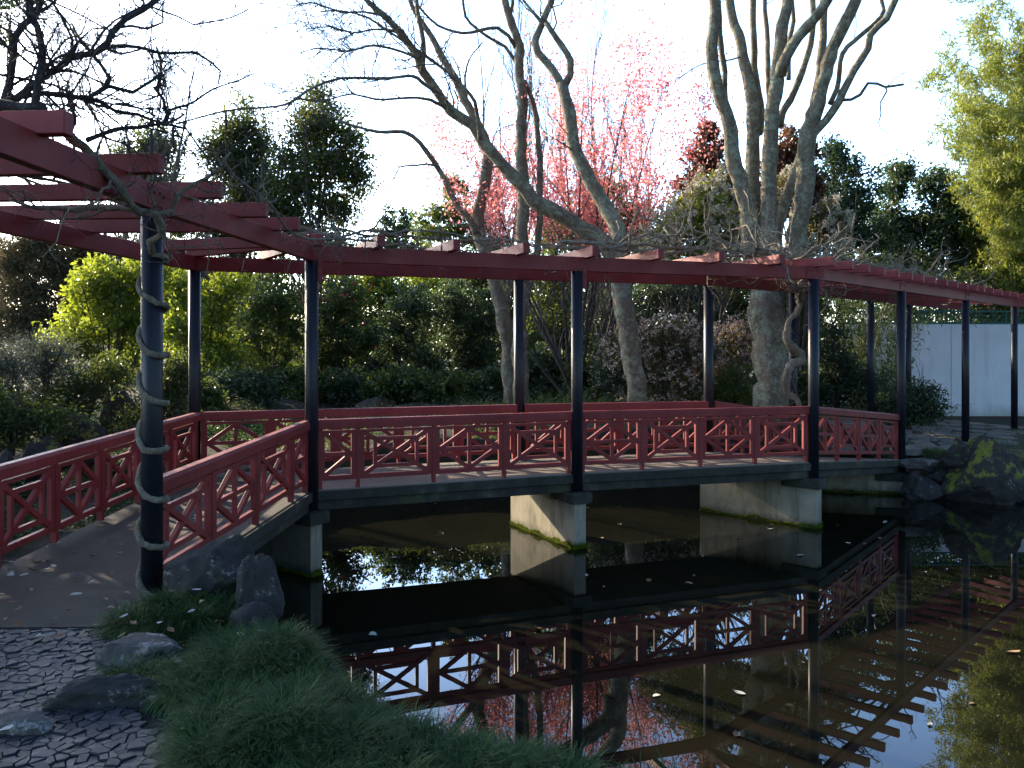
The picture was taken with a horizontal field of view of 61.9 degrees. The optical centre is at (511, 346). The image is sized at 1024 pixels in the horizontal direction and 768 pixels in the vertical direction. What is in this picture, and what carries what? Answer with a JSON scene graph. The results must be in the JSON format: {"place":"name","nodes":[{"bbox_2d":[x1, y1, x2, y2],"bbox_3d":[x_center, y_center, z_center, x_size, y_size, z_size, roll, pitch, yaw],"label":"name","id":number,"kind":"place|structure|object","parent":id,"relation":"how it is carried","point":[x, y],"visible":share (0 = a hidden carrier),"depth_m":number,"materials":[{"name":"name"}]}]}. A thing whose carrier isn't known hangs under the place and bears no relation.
{"place":"outdoors","nodes":[
{"label":"outdoors","id":0,"kind":"place"},
{"bbox_2d":[0,590,143,631],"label":"path","id":1,"kind":"structure","parent":0,"point":[37,609],"depth_m":5.67,"materials":[{"name":"concrete"}]},
{"bbox_2d":[0,628,172,767],"bbox_3d":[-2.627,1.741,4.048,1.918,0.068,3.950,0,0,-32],"label":"pavement","id":2,"kind":"structure","parent":0,"point":[101,741],"depth_m":3.99,"materials":[{"name":"stone"}]},
{"bbox_2d":[41,673,166,711],"bbox_3d":[-1.949,1.690,4.136,0.598,0.204,0.191,0,0,-4],"label":"rock","id":3,"kind":"object","parent":2,"relation":"on","point":[94,691],"visible":0.74,"depth_m":4.08,"materials":[{"name":"stone"}]},
{"bbox_2d":[94,632,185,666],"bbox_3d":[-2.051,1.689,4.728,0.489,0.163,0.275,0,0,0],"label":"rock","id":4,"kind":"object","parent":2,"relation":"on","point":[140,643],"visible":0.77,"depth_m":4.64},
{"bbox_2d":[0,329,1023,767],"bbox_3d":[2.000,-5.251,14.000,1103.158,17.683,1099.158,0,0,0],"label":"ground","id":5,"kind":"structure","parent":0,"point":[66,513],"depth_m":15.23,"materials":[{"name":"soil"}]},
{"bbox_2d":[0,708,55,736],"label":"rock","id":6,"kind":"object","parent":5,"relation":"on","point":[34,721],"visible":0.77,"depth_m":3.82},
{"bbox_2d":[0,324,60,452],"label":"shrub","id":7,"kind":"object","parent":5,"relation":"on","point":[12,364],"visible":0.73,"depth_m":12.00,"materials":[{"name":"green plant"}]},
{"bbox_2d":[21,434,69,481],"bbox_3d":[-5.620,1.335,10.250,0.521,0.582,0.415,0,0,-37],"label":"rock","id":8,"kind":"object","parent":5,"relation":"on","point":[47,442],"visible":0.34,"depth_m":10.14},
{"bbox_2d":[0,315,101,436],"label":"shrub","id":9,"kind":"object","parent":5,"relation":"on","point":[45,363],"visible":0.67,"depth_m":12.70,"materials":[{"name":"green plant"}]},
{"bbox_2d":[0,220,105,349],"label":"distant shrub","id":10,"kind":"object","parent":5,"relation":"on","point":[32,297],"visible":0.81,"depth_m":33.15,"materials":[{"name":"green plant"}]},
{"bbox_2d":[0,359,121,456],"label":"shrub","id":11,"kind":"object","parent":5,"relation":"on","point":[16,416],"visible":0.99,"depth_m":10.72,"materials":[{"name":"green plant"}]},
{"bbox_2d":[53,414,108,465],"bbox_3d":[-5.808,1.281,11.510,0.609,0.763,0.548,0,0,0],"label":"rock","id":12,"kind":"object","parent":5,"relation":"on","point":[89,432],"visible":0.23,"depth_m":11.32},
{"bbox_2d":[23,345,140,429],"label":"shrub","id":13,"kind":"object","parent":5,"relation":"on","point":[116,372],"visible":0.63,"depth_m":12.44,"materials":[{"name":"green plant"}]},
{"bbox_2d":[31,234,184,394],"bbox_3d":[-6.966,-0.259,15.091,3.236,3.551,1.880,0,0,0],"label":"shrub","id":14,"kind":"object","parent":5,"relation":"on","point":[106,294],"visible":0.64,"depth_m":14.92,"materials":[{"name":"green plant"}]},
{"bbox_2d":[99,388,138,433],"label":"shrub","id":15,"kind":"object","parent":5,"relation":"on","point":[113,405],"visible":0.38,"depth_m":13.25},
{"bbox_2d":[14,0,233,377],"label":"slender tree","id":16,"kind":"object","parent":5,"relation":"on","point":[136,237],"visible":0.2,"depth_m":27.27,"materials":[{"name":"brown plant"}]},
{"bbox_2d":[88,115,205,272],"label":"evergreen tree","id":17,"kind":"object","parent":5,"relation":"on","point":[175,236],"visible":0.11,"depth_m":28.30,"materials":[{"name":"green plant"}]},
{"bbox_2d":[4,394,297,550],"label":"undergrowth","id":18,"kind":"object","parent":5,"relation":"on","point":[121,482],"visible":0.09,"depth_m":10.47,"materials":[{"name":"green plant"}]},
{"bbox_2d":[0,0,312,226],"bbox_3d":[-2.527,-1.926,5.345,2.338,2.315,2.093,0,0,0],"label":"bare tree","id":19,"kind":"object","parent":5,"relation":"on","point":[41,76],"visible":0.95,"depth_m":5.15,"materials":[{"name":"brown plant"}]},
{"bbox_2d":[89,338,227,446],"bbox_3d":[-5.117,0.844,12.319,1.835,2.165,1.849,0,0,21],"label":"shrub","id":20,"kind":"object","parent":5,"relation":"on","point":[177,378],"visible":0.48,"depth_m":12.26,"materials":[{"name":"green plant"}]},
{"bbox_2d":[168,365,234,411],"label":"shrub","id":21,"kind":"object","parent":5,"relation":"on","point":[213,399],"visible":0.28,"depth_m":17.76,"materials":[{"name":"green plant"}]},
{"bbox_2d":[162,534,254,604],"bbox_3d":[-1.980,1.539,5.701,0.686,0.577,0.382,0,0,0],"label":"rock","id":22,"kind":"object","parent":5,"relation":"on","point":[218,560],"visible":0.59,"depth_m":5.57,"materials":[{"name":"stone"}]},
{"bbox_2d":[163,268,275,375],"bbox_3d":[-7.880,-0.493,22.088,3.426,3.688,2.301,0,0,-29],"label":"shrub","id":23,"kind":"object","parent":5,"relation":"on","point":[216,349],"visible":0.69,"depth_m":21.76,"materials":[{"name":"green plant"}]},
{"bbox_2d":[182,85,291,332],"bbox_3d":[-9.959,-3.723,28.060,6.988,9.840,4.580,0,0,-31],"label":"evergreen tree","id":24,"kind":"object","parent":5,"relation":"on","point":[255,140],"visible":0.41,"depth_m":27.60,"materials":[{"name":"green plant"}]},
{"bbox_2d":[202,327,277,376],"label":"shrub","id":25,"kind":"object","parent":5,"relation":"on","point":[263,363],"visible":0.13,"depth_m":22.91,"materials":[{"name":"green plant"}]},
{"bbox_2d":[202,360,288,408],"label":"shrub","id":26,"kind":"object","parent":5,"relation":"on","point":[254,385],"visible":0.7,"depth_m":19.71,"materials":[{"name":"green plant"}]},
{"bbox_2d":[229,601,274,631],"bbox_3d":[-1.555,1.643,5.098,0.263,0.242,0.175,0,0,0],"label":"rock","id":27,"kind":"object","parent":5,"relation":"on","point":[250,611],"visible":0.56,"depth_m":5.05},
{"bbox_2d":[235,552,284,626],"bbox_3d":[-1.609,1.605,5.454,0.305,0.581,0.204,0,0,-14],"label":"rock","id":28,"kind":"object","parent":5,"relation":"on","point":[257,579],"visible":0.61,"depth_m":5.39,"materials":[{"name":"stone"}]},
{"bbox_2d":[224,273,321,373],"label":"shrub","id":29,"kind":"object","parent":5,"relation":"on","point":[287,326],"visible":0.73,"depth_m":24.29,"materials":[{"name":"green plant"}]},
{"bbox_2d":[250,255,323,366],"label":"distant shrub","id":30,"kind":"object","parent":5,"relation":"on","point":[278,278],"visible":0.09,"depth_m":34.83,"materials":[{"name":"green plant"}]},
{"bbox_2d":[258,355,340,403],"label":"shrub","id":31,"kind":"object","parent":5,"relation":"on","point":[292,386],"visible":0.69,"depth_m":22.60,"materials":[{"name":"green plant"}]},
{"bbox_2d":[224,72,400,363],"bbox_3d":[-6.162,-3.538,26.960,5.984,10.001,4.928,0,0,0],"label":"evergreen tree","id":32,"kind":"object","parent":5,"relation":"on","point":[297,201],"visible":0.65,"depth_m":26.66,"materials":[{"name":"green plant"}]},
{"bbox_2d":[296,275,379,378],"bbox_3d":[-5.231,-0.319,25.000,2.708,4.016,2.315,0,0,0],"label":"camellia","id":33,"kind":"object","parent":5,"relation":"on","point":[331,315],"visible":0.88,"depth_m":24.77,"materials":[{"name":"green plant"}]},
{"bbox_2d":[318,365,383,407],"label":"shrub","id":34,"kind":"object","parent":5,"relation":"on","point":[346,384],"visible":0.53,"depth_m":23.02,"materials":[{"name":"green plant"}]},
{"bbox_2d":[322,276,432,371],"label":"distant shrub","id":35,"kind":"object","parent":5,"relation":"on","point":[375,280],"visible":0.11,"depth_m":33.00,"materials":[{"name":"green plant"}]},
{"bbox_2d":[117,0,646,427],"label":"bare tree","id":36,"kind":"object","parent":5,"relation":"on","point":[625,316],"visible":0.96,"depth_m":14.92,"materials":[{"name":"grey plant"}]},
{"bbox_2d":[80,582,700,767],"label":"mondo grass","id":37,"kind":"structure","parent":5,"relation":"on","point":[283,717],"depth_m":3.73,"materials":[{"name":"plant"}]},
{"bbox_2d":[364,203,435,282],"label":"evergreen tree","id":38,"kind":"object","parent":5,"relation":"on","point":[404,224],"visible":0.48,"depth_m":43.66,"materials":[{"name":"green plant"}]},
{"bbox_2d":[356,356,445,404],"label":"shrub","id":39,"kind":"object","parent":5,"relation":"on","point":[397,384],"visible":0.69,"depth_m":22.56,"materials":[{"name":"green plant"}]},
{"bbox_2d":[322,275,488,364],"bbox_3d":[-3.954,-0.836,33.087,7.185,4.802,3.481,0,0,0],"label":"camellia","id":40,"kind":"object","parent":5,"relation":"on","point":[432,283],"visible":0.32,"depth_m":32.73,"materials":[{"name":"green plant"}]},
{"bbox_2d":[351,281,467,379],"bbox_3d":[-3.147,-0.111,25.516,3.673,3.705,2.121,0,0,0],"label":"camellia","id":41,"kind":"object","parent":5,"relation":"on","point":[394,329],"visible":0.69,"depth_m":25.18,"materials":[{"name":"green plant"}]},
{"bbox_2d":[316,0,521,404],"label":"bare tree","id":42,"kind":"object","parent":5,"relation":"on","point":[504,325],"visible":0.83,"depth_m":18.47,"materials":[{"name":"brown plant"}]},
{"bbox_2d":[410,359,483,405],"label":"shrub","id":43,"kind":"object","parent":5,"relation":"on","point":[449,383],"visible":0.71,"depth_m":22.11,"materials":[{"name":"green plant"}]},
{"bbox_2d":[0,452,908,589],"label":"footbridge","id":44,"kind":"object","parent":5,"relation":"on","point":[285,534],"visible":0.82,"depth_m":10.52,"materials":[{"name":"concrete"}]},
{"bbox_2d":[0,412,199,568],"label":"railing","id":45,"kind":"object","parent":44,"relation":"on","point":[52,462],"visible":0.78,"depth_m":7.67,"materials":[{"name":"red paint"}]},
{"bbox_2d":[163,421,309,571],"bbox_3d":[-2.415,1.273,7.729,0.104,0.911,3.451,0,0,5],"label":"railing","id":46,"kind":"object","parent":44,"relation":"on","point":[204,472],"visible":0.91,"depth_m":7.42,"materials":[{"name":"red paint"}]},
{"bbox_2d":[200,404,517,464],"bbox_3d":[-1.925,1.211,11.383,4.220,0.786,0.104,0,0,-20],"label":"railing","id":47,"kind":"object","parent":44,"relation":"on","point":[270,424],"visible":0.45,"depth_m":11.28,"materials":[{"name":"red paint"}]},
{"bbox_2d":[318,411,571,489],"bbox_3d":[-0.722,1.211,10.177,3.194,0.786,0.104,0,0,-23],"label":"railing","id":48,"kind":"object","parent":44,"relation":"on","point":[435,448],"visible":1,"depth_m":10.08,"materials":[{"name":"red paint"}]},
{"bbox_2d":[0,110,1023,593],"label":"pergola","id":49,"kind":"object","parent":44,"relation":"on","point":[28,144],"visible":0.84,"depth_m":10.29,"materials":[{"name":"red paint"}]},
{"bbox_2d":[8,102,247,277],"bbox_3d":[-3.499,-1.325,7.212,1.493,1.198,5.901,0,0,9],"label":"wisteria","id":50,"kind":"object","parent":49,"relation":"attached to","point":[52,180],"visible":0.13,"depth_m":7.65,"materials":[{"name":"beige plant"}]},
{"bbox_2d":[0,68,403,598],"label":"wisteria","id":51,"kind":"object","parent":49,"relation":"attached to","point":[115,181],"visible":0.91,"depth_m":5.88,"materials":[{"name":"beige plant"}]},
{"bbox_2d":[200,198,531,285],"bbox_3d":[-1.746,-1.361,11.332,4.518,1.266,1.048,0,0,-28],"label":"wisteria","id":52,"kind":"object","parent":49,"relation":"attached to","point":[403,245],"visible":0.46,"depth_m":11.20,"materials":[{"name":"beige plant"}]},
{"bbox_2d":[295,195,572,273],"bbox_3d":[-0.914,-1.398,10.315,3.756,1.018,1.230,0,0,-39],"label":"wisteria","id":53,"kind":"object","parent":49,"relation":"attached to","point":[383,232],"visible":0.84,"depth_m":10.15,"materials":[{"name":"beige plant"}]},
{"bbox_2d":[543,180,802,310],"bbox_3d":[2.167,-1.440,11.651,4.075,1.948,1.770,0,0,-22],"label":"wisteria","id":54,"kind":"object","parent":49,"relation":"attached to","point":[648,237],"visible":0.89,"depth_m":11.66,"materials":[{"name":"beige plant"}]},
{"bbox_2d":[701,195,889,325],"bbox_3d":[4.656,-1.368,13.629,4.341,2.064,2.260,0,0,-42],"label":"wisteria","id":55,"kind":"object","parent":49,"relation":"attached to","point":[804,253],"visible":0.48,"depth_m":13.46,"materials":[{"name":"beige plant"}]},
{"bbox_2d":[704,238,903,429],"bbox_3d":[5.353,-0.155,15.112,6.549,3.782,1.248,0,0,-40],"label":"wisteria","id":56,"kind":"object","parent":49,"relation":"attached to","point":[795,350],"visible":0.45,"depth_m":14.84,"materials":[{"name":"beige plant"}]},
{"bbox_2d":[822,228,995,327],"bbox_3d":[8.546,-1.347,17.513,7.704,2.014,1.825,0,0,-43],"label":"wisteria","id":57,"kind":"object","parent":49,"relation":"attached to","point":[893,266],"visible":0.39,"depth_m":16.64,"materials":[{"name":"beige plant"}]},
{"bbox_2d":[524,401,708,455],"bbox_3d":[1.585,1.221,12.633,3.012,0.806,0.104,0,0,-20],"label":"railing","id":58,"kind":"object","parent":44,"relation":"on","point":[528,408],"visible":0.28,"depth_m":12.60,"materials":[{"name":"red paint"}]},
{"bbox_2d":[583,406,809,472],"bbox_3d":[2.515,1.221,11.427,3.524,0.806,0.104,0,0,-20],"label":"railing","id":59,"kind":"object","parent":44,"relation":"on","point":[701,437],"visible":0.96,"depth_m":11.39,"materials":[{"name":"red paint"}]},
{"bbox_2d":[713,401,795,453],"bbox_3d":[4.037,1.390,14.118,2.598,1.108,0.104,0,0,-45],"label":"railing","id":60,"kind":"object","parent":44,"relation":"on","point":[742,422],"visible":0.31,"depth_m":13.81,"materials":[{"name":"red paint"}]},
{"bbox_2d":[819,406,899,460],"bbox_3d":[5.437,1.390,13.380,0.104,1.107,3.543,0,0,42],"label":"railing","id":61,"kind":"object","parent":44,"relation":"on","point":[856,430],"visible":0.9,"depth_m":13.32,"materials":[{"name":"red paint"}]},
{"bbox_2d":[408,170,509,353],"bbox_3d":[-1.911,-2.555,32.392,3.907,8.030,5.733,0,0,0],"label":"evergreen tree","id":62,"kind":"object","parent":5,"relation":"on","point":[438,214],"visible":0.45,"depth_m":31.65,"materials":[{"name":"green plant"}]},
{"bbox_2d":[423,278,509,376],"bbox_3d":[-1.348,-0.340,26.677,2.931,3.838,2.795,0,0,0],"label":"camellia","id":63,"kind":"object","parent":5,"relation":"on","point":[461,339],"visible":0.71,"depth_m":26.19,"materials":[{"name":"green plant"}]},
{"bbox_2d":[379,0,581,412],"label":"bare tree","id":64,"kind":"object","parent":5,"relation":"on","point":[521,149],"visible":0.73,"depth_m":17.71,"materials":[{"name":"brown plant"}]},
{"bbox_2d":[469,362,528,404],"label":"shrub","id":65,"kind":"object","parent":5,"relation":"on","point":[491,383],"visible":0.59,"depth_m":21.72,"materials":[{"name":"green plant"}]},
{"bbox_2d":[456,0,569,311],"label":"slender tree","id":66,"kind":"object","parent":5,"relation":"on","point":[508,292],"visible":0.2,"depth_m":31.14,"materials":[{"name":"brown plant"}]},
{"bbox_2d":[201,392,863,462],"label":"undergrowth","id":67,"kind":"object","parent":5,"relation":"on","point":[277,428],"visible":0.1,"depth_m":16.49,"materials":[{"name":"green plant"}]},
{"bbox_2d":[473,0,596,334],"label":"slender tree","id":68,"kind":"object","parent":5,"relation":"on","point":[525,43],"visible":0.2,"depth_m":32.45,"materials":[{"name":"pink plant"}]},
{"bbox_2d":[526,338,570,402],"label":"shrub","id":69,"kind":"object","parent":5,"relation":"on","point":[546,360],"visible":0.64,"depth_m":22.14,"materials":[{"name":"green plant"}]},
{"bbox_2d":[526,281,595,357],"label":"shrub","id":70,"kind":"object","parent":5,"relation":"on","point":[537,337],"visible":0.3,"depth_m":23.79,"materials":[{"name":"green plant"}]},
{"bbox_2d":[401,0,746,398],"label":"flowering cherry","id":71,"kind":"object","parent":5,"relation":"on","point":[494,195],"visible":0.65,"depth_m":19.99,"materials":[{"name":"pink plant"}]},
{"bbox_2d":[510,0,643,326],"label":"slender tree","id":72,"kind":"object","parent":5,"relation":"on","point":[591,112],"visible":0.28,"depth_m":29.42,"materials":[{"name":"brown plant"}]},
{"bbox_2d":[555,353,626,402],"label":"shrub","id":73,"kind":"object","parent":5,"relation":"on","point":[586,375],"visible":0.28,"depth_m":20.75,"materials":[{"name":"green plant"}]},
{"bbox_2d":[529,163,664,370],"bbox_3d":[2.626,-1.672,23.512,4.490,6.741,2.974,0,0,0],"label":"evergreen tree","id":74,"kind":"object","parent":5,"relation":"on","point":[620,213],"visible":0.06,"depth_m":23.29,"materials":[{"name":"green plant"}]},
{"bbox_2d":[585,326,627,402],"bbox_3d":[2.207,0.573,18.804,1.258,2.046,1.121,0,0,-24],"label":"viburnum","id":75,"kind":"object","parent":5,"relation":"on","point":[615,380],"visible":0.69,"depth_m":18.64,"materials":[{"name":"green plant"}]},
{"bbox_2d":[583,283,719,360],"bbox_3d":[3.907,-0.302,25.009,4.871,3.850,2.470,0,0,12],"label":"shrub","id":76,"kind":"object","parent":5,"relation":"on","point":[636,294],"visible":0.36,"depth_m":24.78,"materials":[{"name":"green plant"}]},
{"bbox_2d":[578,226,749,396],"bbox_3d":[4.150,-0.885,21.737,4.813,5.036,3.564,0,0,33],"label":"shrub","id":77,"kind":"object","parent":5,"relation":"on","point":[674,310],"visible":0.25,"depth_m":21.60,"materials":[{"name":"green plant"}]},
{"bbox_2d":[597,35,736,366],"bbox_3d":[5.171,-5.399,31.104,3.896,13.474,6.341,0,0,-23],"label":"slender tree","id":78,"kind":"object","parent":5,"relation":"on","point":[621,110],"visible":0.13,"depth_m":31.56,"materials":[{"name":"pink plant"}]},
{"bbox_2d":[599,306,735,401],"bbox_3d":[3.358,0.356,18.507,2.931,2.515,2.204,0,0,0],"label":"viburnum","id":79,"kind":"object","parent":5,"relation":"on","point":[672,342],"visible":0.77,"depth_m":18.16,"materials":[{"name":"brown plant"}]},
{"bbox_2d":[630,163,750,400],"bbox_3d":[3.821,-1.166,19.128,2.794,5.733,4.096,0,0,-33],"label":"rhododendron","id":80,"kind":"object","parent":5,"relation":"on","point":[695,186],"visible":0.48,"depth_m":18.51,"materials":[{"name":"green plant"}]},
{"bbox_2d":[677,259,750,362],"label":"shrub","id":81,"kind":"object","parent":5,"relation":"on","point":[739,299],"visible":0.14,"depth_m":23.75,"materials":[{"name":"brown plant"}]},
{"bbox_2d":[684,314,754,403],"bbox_3d":[4.937,0.409,19.482,2.078,2.534,1.705,0,0,0],"label":"viburnum","id":82,"kind":"object","parent":5,"relation":"on","point":[731,336],"visible":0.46,"depth_m":19.30,"materials":[{"name":"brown plant"}]},
{"bbox_2d":[682,351,757,416],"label":"shrub","id":83,"kind":"object","parent":5,"relation":"on","point":[733,384],"visible":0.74,"depth_m":18.05,"materials":[{"name":"green plant"}]},
{"bbox_2d":[660,118,816,337],"bbox_3d":[5.391,-2.136,21.320,3.223,7.546,3.434,0,0,0],"label":"maple","id":84,"kind":"object","parent":5,"relation":"on","point":[719,156],"visible":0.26,"depth_m":21.79,"materials":[{"name":"red plant"}]},
{"bbox_2d":[615,0,929,421],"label":"bare tree","id":85,"kind":"object","parent":5,"relation":"on","point":[766,318],"visible":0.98,"depth_m":16.37,"materials":[{"name":"grey plant"}]},
{"bbox_2d":[730,163,871,395],"bbox_3d":[6.458,-1.231,19.564,3.251,5.808,3.186,0,0,0],"label":"rhododendron","id":86,"kind":"object","parent":5,"relation":"on","point":[843,216],"visible":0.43,"depth_m":19.11,"materials":[{"name":"green plant"}]},
{"bbox_2d":[781,292,840,376],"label":"shrub","id":87,"kind":"object","parent":5,"relation":"on","point":[821,300],"visible":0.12,"depth_m":23.73,"materials":[{"name":"green plant"}]},
{"bbox_2d":[739,123,926,355],"bbox_3d":[7.219,-2.136,22.650,3.684,7.632,5.833,0,0,-35],"label":"maple","id":88,"kind":"object","parent":5,"relation":"on","point":[787,149],"visible":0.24,"depth_m":22.19,"materials":[{"name":"red plant"}]},
{"bbox_2d":[783,132,905,322],"bbox_3d":[10.541,-2.533,27.573,3.438,8.589,5.717,0,0,0],"label":"broadleaf tree","id":89,"kind":"object","parent":5,"relation":"on","point":[852,192],"visible":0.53,"depth_m":26.58,"materials":[{"name":"green plant"}]},
{"bbox_2d":[803,315,895,410],"bbox_3d":[7.588,0.557,19.529,2.561,2.535,1.766,0,0,0],"label":"laurel","id":90,"kind":"object","parent":5,"relation":"on","point":[845,378],"visible":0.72,"depth_m":19.26,"materials":[{"name":"green plant"}]},
{"bbox_2d":[819,297,916,410],"bbox_3d":[8.394,-0.201,20.289,2.441,3.758,2.818,0,0,42],"label":"bamboo clump","id":91,"kind":"object","parent":5,"relation":"on","point":[862,339],"visible":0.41,"depth_m":20.05,"materials":[{"name":"green plant"}]},
{"bbox_2d":[848,303,942,408],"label":"bamboo clump","id":92,"kind":"object","parent":5,"relation":"on","point":[893,373],"visible":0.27,"depth_m":20.84,"materials":[{"name":"green plant"}]},
{"bbox_2d":[855,149,954,307],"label":"broadleaf tree","id":93,"kind":"object","parent":5,"relation":"on","point":[899,175],"visible":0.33,"depth_m":28.60,"materials":[{"name":"green plant"}]},
{"bbox_2d":[848,359,972,434],"bbox_3d":[8.368,1.146,18.360,2.261,1.915,1.627,0,0,0],"label":"laurel","id":94,"kind":"object","parent":5,"relation":"on","point":[921,403],"visible":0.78,"depth_m":18.00,"materials":[{"name":"green plant"}]},
{"bbox_2d":[900,471,943,500],"bbox_3d":[6.942,2.409,14.264,0.756,0.625,0.486,0,0,-14],"label":"rock","id":95,"kind":"object","parent":5,"relation":"on","point":[916,486],"visible":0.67,"depth_m":14.18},
{"bbox_2d":[899,458,938,471],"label":"rock","id":96,"kind":"object","parent":95,"relation":"on","point":[922,464],"visible":0.99,"depth_m":14.37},
{"bbox_2d":[831,238,1023,323],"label":"hedge","id":97,"kind":"object","parent":5,"relation":"on","point":[964,278],"visible":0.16,"depth_m":25.63,"materials":[{"name":"green plant"}]},
{"bbox_2d":[839,311,1023,418],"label":"garden wall","id":98,"kind":"structure","parent":5,"relation":"on","point":[990,369],"depth_m":23.71,"materials":[{"name":"white paint"}]},
{"bbox_2d":[888,160,987,321],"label":"broadleaf tree","id":99,"kind":"object","parent":5,"relation":"on","point":[931,186],"visible":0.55,"depth_m":27.66,"materials":[{"name":"green plant"}]},
{"bbox_2d":[906,0,1023,321],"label":"bamboo clump","id":100,"kind":"object","parent":5,"relation":"on","point":[995,178],"visible":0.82,"depth_m":24.78,"materials":[{"name":"green plant"}]},
{"bbox_2d":[911,131,1023,321],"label":"broadleaf tree","id":101,"kind":"object","parent":5,"relation":"on","point":[965,228],"visible":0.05,"depth_m":27.22,"materials":[{"name":"green plant"}]},
{"bbox_2d":[927,0,1023,188],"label":"bamboo clump","id":102,"kind":"object","parent":5,"relation":"on","point":[996,41],"visible":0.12,"depth_m":26.63,"materials":[{"name":"green plant"}]},
{"bbox_2d":[941,435,1023,504],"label":"rock","id":103,"kind":"object","parent":5,"relation":"on","point":[992,472],"visible":0.78,"depth_m":13.76,"materials":[{"name":"stone"}]},
{"bbox_2d":[940,438,971,468],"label":"rock","id":104,"kind":"object","parent":103,"relation":"on","point":[957,453],"visible":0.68,"depth_m":14.14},
{"bbox_2d":[0,0,1023,321],"label":"sky","id":105,"kind":"structure","parent":0,"point":[909,35],"materials":[{"name":"white"}]},
{"bbox_2d":[277,485,1023,767],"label":"water","id":106,"kind":"structure","parent":0,"point":[757,612],"depth_m":7.77,"materials":[{"name":"liquid"}]},
{"bbox_2d":[799,418,1023,455],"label":"flagstone path","id":107,"kind":"structure","parent":0,"point":[923,440],"depth_m":18.45,"materials":[{"name":"stone"}]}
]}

